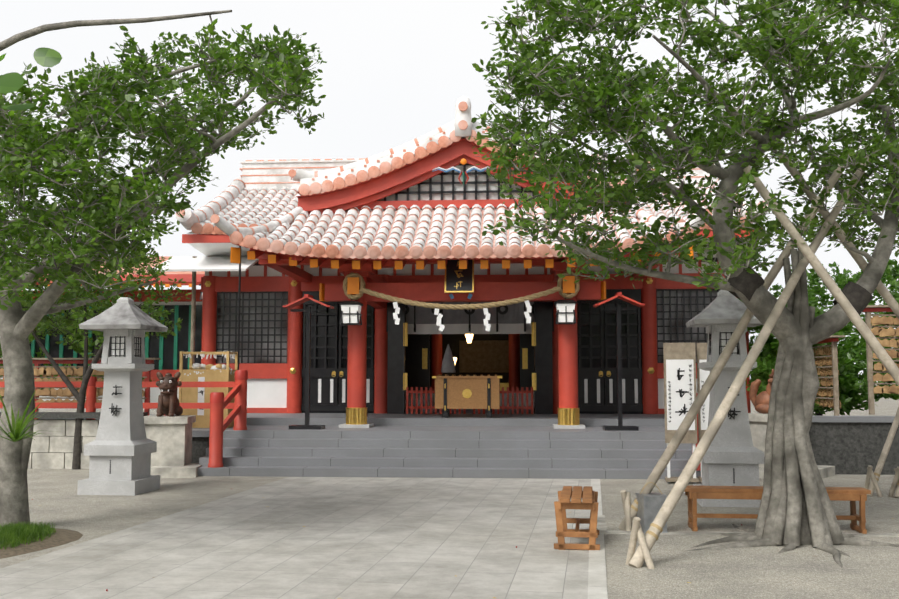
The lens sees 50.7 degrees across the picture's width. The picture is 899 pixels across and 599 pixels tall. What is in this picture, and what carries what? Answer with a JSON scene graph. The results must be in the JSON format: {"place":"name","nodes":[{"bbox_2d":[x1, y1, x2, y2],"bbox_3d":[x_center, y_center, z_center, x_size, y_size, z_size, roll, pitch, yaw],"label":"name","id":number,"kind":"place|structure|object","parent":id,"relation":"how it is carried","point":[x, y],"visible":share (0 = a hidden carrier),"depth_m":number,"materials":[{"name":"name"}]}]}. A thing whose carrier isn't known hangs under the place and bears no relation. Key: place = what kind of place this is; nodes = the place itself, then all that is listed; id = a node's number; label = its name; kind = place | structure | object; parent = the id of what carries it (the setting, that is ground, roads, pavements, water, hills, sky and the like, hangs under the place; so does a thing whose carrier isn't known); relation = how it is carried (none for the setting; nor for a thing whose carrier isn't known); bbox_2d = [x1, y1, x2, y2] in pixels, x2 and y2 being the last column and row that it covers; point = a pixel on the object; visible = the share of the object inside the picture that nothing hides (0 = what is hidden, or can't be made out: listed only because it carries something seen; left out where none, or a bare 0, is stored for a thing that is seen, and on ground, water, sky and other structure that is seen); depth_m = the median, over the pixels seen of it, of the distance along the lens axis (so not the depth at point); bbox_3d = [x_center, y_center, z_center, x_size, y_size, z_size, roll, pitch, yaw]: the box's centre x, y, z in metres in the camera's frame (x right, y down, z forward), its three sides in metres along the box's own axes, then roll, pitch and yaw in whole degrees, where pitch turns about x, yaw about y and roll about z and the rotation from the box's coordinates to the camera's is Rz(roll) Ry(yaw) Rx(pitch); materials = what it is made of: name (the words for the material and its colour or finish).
{"place":"outdoors","nodes":[
{"label":"outdoors","id":0,"kind":"place"},
{"bbox_2d":[0,47,61,109],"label":"tree leaves","id":1,"kind":"object","parent":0,"point":[14,81],"visible":1,"depth_m":4.17,"materials":[{"name":"green plant"}]},
{"bbox_2d":[190,246,240,369],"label":"poles","id":2,"kind":"object","parent":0,"point":[193,313],"visible":0.42,"depth_m":22.63,"materials":[{"name":"red wood"}]},
{"bbox_2d":[0,477,590,598],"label":"paved plaza","id":3,"kind":"structure","parent":0,"point":[388,538],"depth_m":9.14,"materials":[{"name":"grey stone"}]},
{"bbox_2d":[554,486,599,550],"bbox_3d":[1.292,2.201,9.584,0.440,0.502,1.100,-1,-5,9],"label":"bench","id":4,"kind":"object","parent":3,"relation":"on","point":[588,495],"visible":1,"depth_m":9.13,"materials":[{"name":"brown wood"}]},
{"bbox_2d":[0,384,898,598],"bbox_3d":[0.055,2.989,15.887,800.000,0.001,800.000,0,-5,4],"label":"ground","id":5,"kind":"structure","parent":0,"point":[808,572],"depth_m":9.74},
{"bbox_2d":[0,528,82,558],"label":"soil bed","id":6,"kind":"object","parent":5,"relation":"on","point":[64,536],"depth_m":9.32,"materials":[{"name":"soil"}]},
{"bbox_2d":[0,520,58,549],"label":"grass","id":7,"kind":"structure","parent":6,"relation":"on","point":[19,533],"depth_m":9.40,"materials":[{"name":"green plant"}]},
{"bbox_2d":[0,254,156,399],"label":"shrub leaves","id":8,"kind":"object","parent":5,"relation":"on","point":[78,348],"visible":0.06,"depth_m":23.00,"materials":[{"name":"green plant"}]},
{"bbox_2d":[0,358,160,418],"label":"ema rack","id":9,"kind":"object","parent":5,"relation":"on","point":[66,394],"visible":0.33,"depth_m":19.06,"materials":[{"name":"red paint"}]},
{"bbox_2d":[6,236,190,469],"bbox_3d":[-6.954,0.906,17.657,3.993,4.452,2.638,0,-5,4],"label":"tree","id":10,"kind":"object","parent":5,"relation":"on","point":[103,307],"depth_m":17.56,"materials":[{"name":"green plant"}]},
{"bbox_2d":[2,256,204,409],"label":"annex building","id":11,"kind":"structure","parent":5,"relation":"on","point":[168,349],"depth_m":27.11,"materials":[{"name":"red paint"}]},
{"bbox_2d":[77,297,167,495],"bbox_3d":[-4.838,1.396,14.040,0.949,2.860,0.949,-1,-5,7],"label":"stone lantern","id":12,"kind":"object","parent":5,"relation":"on","point":[120,448],"visible":1,"depth_m":13.80,"materials":[{"name":"stone"}]},
{"bbox_2d":[0,10,319,525],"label":"tree","id":13,"kind":"object","parent":5,"relation":"on","point":[18,325],"visible":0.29,"depth_m":10.21,"materials":[{"name":"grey plant"}]},
{"bbox_2d":[0,392,59,441],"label":"strap leaf plant","id":14,"kind":"object","parent":13,"relation":"attached to","point":[17,428],"visible":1,"depth_m":9.97,"materials":[{"name":"green plant"}]},
{"bbox_2d":[0,18,326,312],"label":"tree leaves","id":15,"kind":"object","parent":13,"relation":"on","point":[29,132],"visible":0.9,"depth_m":9.17,"materials":[{"name":"green plant"}]},
{"bbox_2d":[144,372,201,477],"bbox_3d":[-4.847,2.153,16.569,1.070,1.780,1.174,0,-5,-4],"label":"guardian lion statue","id":16,"kind":"object","parent":5,"relation":"on","point":[169,432],"visible":0.98,"depth_m":16.36,"materials":[{"name":"stone"}]},
{"bbox_2d":[0,310,822,415],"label":"background stems","id":17,"kind":"object","parent":5,"relation":"on","point":[96,351],"visible":0.04,"depth_m":23.63,"materials":[{"name":"brown plant"}]},
{"bbox_2d":[0,407,898,478],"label":"shrine base and stairs","id":18,"kind":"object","parent":5,"relation":"on","point":[469,444],"visible":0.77,"depth_m":16.81,"materials":[{"name":"grey stone"}]},
{"bbox_2d":[179,351,237,427],"bbox_3d":[-4.809,1.788,18.933,0.996,1.510,0.630,0,-5,4],"label":"omikuji stand","id":19,"kind":"object","parent":18,"relation":"on","point":[196,372],"visible":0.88,"depth_m":18.65,"materials":[{"name":"brown wood"}]},
{"bbox_2d":[283,294,333,429],"bbox_3d":[-2.731,1.198,18.290,0.924,2.575,0.460,0,-5,4],"label":"roofed stand","id":20,"kind":"object","parent":18,"relation":"on","point":[304,299],"visible":1,"depth_m":18.24,"materials":[{"name":"black paint"}]},
{"bbox_2d":[0,370,700,470],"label":"red railings","id":21,"kind":"object","parent":18,"relation":"on","point":[218,404],"visible":0.48,"depth_m":17.80,"materials":[{"name":"paint"}]},
{"bbox_2d":[230,158,693,428],"bbox_3d":[0.324,-0.234,20.178,8.736,5.750,4.778,0,-5,4],"label":"entrance porch","id":22,"kind":"object","parent":18,"relation":"on","point":[463,182],"visible":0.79,"depth_m":18.83,"materials":[{"name":"red wood"}]},
{"bbox_2d":[339,299,362,324],"bbox_3d":[-1.934,0.086,18.758,0.440,0.838,0.550,0,-5,4],"label":"hanging lantern","id":23,"kind":"object","parent":22,"relation":"hanging from","point":[350,314],"visible":0.85,"depth_m":18.53,"materials":[{"name":"white paper"}]},
{"bbox_2d":[444,260,473,298],"bbox_3d":[0.194,-0.425,18.548,0.570,0.835,0.230,0,-5,4],"label":"name plaque","id":24,"kind":"object","parent":22,"relation":"attached to","point":[457,280],"visible":0.77,"depth_m":18.50,"materials":[{"name":"black paint"}]},
{"bbox_2d":[343,271,579,330],"bbox_3d":[0.208,0.044,18.450,4.636,1.184,0.387,0,-5,4],"label":"sacred straw rope","id":25,"kind":"object","parent":22,"relation":"attached to","point":[437,306],"visible":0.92,"depth_m":18.30,"materials":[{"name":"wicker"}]},
{"bbox_2d":[554,298,576,323],"bbox_3d":[2.257,0.062,18.477,0.440,0.838,0.550,0,-5,4],"label":"hanging lantern","id":26,"kind":"object","parent":22,"relation":"attached to","point":[565,312],"visible":0.94,"depth_m":18.24,"materials":[{"name":"white paper"}]},
{"bbox_2d":[432,344,501,417],"bbox_3d":[0.400,1.731,20.390,1.480,1.570,1.018,0,-5,4],"label":"offering box","id":27,"kind":"object","parent":18,"relation":"on","point":[467,392],"visible":1,"depth_m":19.92,"materials":[{"name":"brown wood"}]},
{"bbox_2d":[201,252,750,413],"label":"shrine hall","id":28,"kind":"structure","parent":18,"relation":"on","point":[511,347],"depth_m":22.51,"materials":[{"name":"red wood"}]},
{"bbox_2d":[155,96,767,271],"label":"shrine roofs","id":29,"kind":"structure","parent":28,"relation":"on","point":[303,207],"depth_m":20.06,"materials":[{"name":"tile"}]},
{"bbox_2d":[593,292,644,430],"bbox_3d":[3.206,1.165,17.892,0.924,2.575,0.460,0,-5,4],"label":"roofed stand","id":30,"kind":"object","parent":18,"relation":"on","point":[618,309],"visible":1,"depth_m":17.83,"materials":[{"name":"black paint"}]},
{"bbox_2d":[588,479,607,598],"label":"paving border","id":31,"kind":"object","parent":5,"relation":"on","point":[597,583],"depth_m":8.24,"materials":[{"name":"grey stone"}]},
{"bbox_2d":[636,482,667,533],"bbox_3d":[2.177,2.238,10.225,0.262,0.534,0.262,1,-5,-8],"label":"bucket","id":32,"kind":"object","parent":5,"relation":"on","point":[650,505],"visible":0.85,"depth_m":10.11,"materials":[{"name":"metal"}]},
{"bbox_2d":[663,343,698,483],"bbox_3d":[3.689,1.806,15.149,0.500,2.230,0.300,-1,-5,8],"label":"notice board","id":33,"kind":"object","parent":5,"relation":"on","point":[679,359],"visible":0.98,"depth_m":15.13,"materials":[{"name":"white paper"}]},
{"bbox_2d":[472,0,898,567],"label":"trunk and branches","id":34,"kind":"object","parent":5,"relation":"on","point":[795,509],"visible":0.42,"depth_m":9.52,"materials":[{"name":"grey plant"}]},
{"bbox_2d":[468,0,898,291],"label":"tree leaves","id":35,"kind":"object","parent":34,"relation":"on","point":[704,41],"visible":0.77,"depth_m":9.24,"materials":[{"name":"green plant"}]},
{"bbox_2d":[696,343,709,482],"bbox_3d":[4.233,1.809,15.182,0.500,2.230,0.300,-1,-5,8],"label":"notice board","id":36,"kind":"object","parent":5,"relation":"on","point":[703,412],"visible":0.31,"depth_m":15.19,"materials":[{"name":"white paper"}]},
{"bbox_2d":[686,290,763,507],"bbox_3d":[3.745,1.287,12.765,0.949,2.860,0.949,-1,-5,7],"label":"stone lantern","id":37,"kind":"object","parent":5,"relation":"on","point":[733,456],"visible":0.79,"depth_m":12.48,"materials":[{"name":"stone"}]},
{"bbox_2d":[597,515,898,536],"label":"stone edging","id":38,"kind":"object","parent":5,"relation":"on","point":[601,524],"visible":0.42,"depth_m":10.09,"materials":[{"name":"stone"}]},
{"bbox_2d":[619,151,898,568],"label":"tree support poles","id":39,"kind":"object","parent":5,"relation":"on","point":[647,541],"visible":0.75,"depth_m":9.45,"materials":[{"name":"brown wood"}]},
{"bbox_2d":[684,485,870,533],"bbox_3d":[3.537,2.285,10.331,1.950,0.462,0.420,0,-5,6],"label":"bench","id":40,"kind":"object","parent":5,"relation":"on","point":[852,495],"visible":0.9,"depth_m":10.24,"materials":[{"name":"brown wood"}]},
{"bbox_2d":[748,369,834,477],"bbox_3d":[5.727,2.106,16.301,1.305,1.830,1.300,-4,-6,39],"label":"guardian statue","id":41,"kind":"object","parent":5,"relation":"on","point":[758,419],"visible":0.12,"depth_m":16.22,"materials":[{"name":"stone"}]},
{"bbox_2d":[739,259,898,415],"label":"hedge leaves","id":42,"kind":"object","parent":5,"relation":"on","point":[852,348],"visible":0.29,"depth_m":20.71,"materials":[{"name":"green plant"}]},
{"bbox_2d":[812,335,844,415],"bbox_3d":[7.621,1.710,19.710,0.300,1.798,2.800,0,-5,4],"label":"ema rack","id":43,"kind":"object","parent":5,"relation":"on","point":[831,353],"visible":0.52,"depth_m":19.05,"materials":[{"name":"brown wood"}]},
{"bbox_2d":[862,305,898,414],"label":"ema rack","id":44,"kind":"object","parent":5,"relation":"on","point":[881,332],"visible":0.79,"depth_m":17.47,"materials":[{"name":"brown wood"}]},
{"bbox_2d":[0,0,898,382],"label":"sky","id":45,"kind":"structure","parent":0,"point":[395,72],"materials":[{"name":"white"}]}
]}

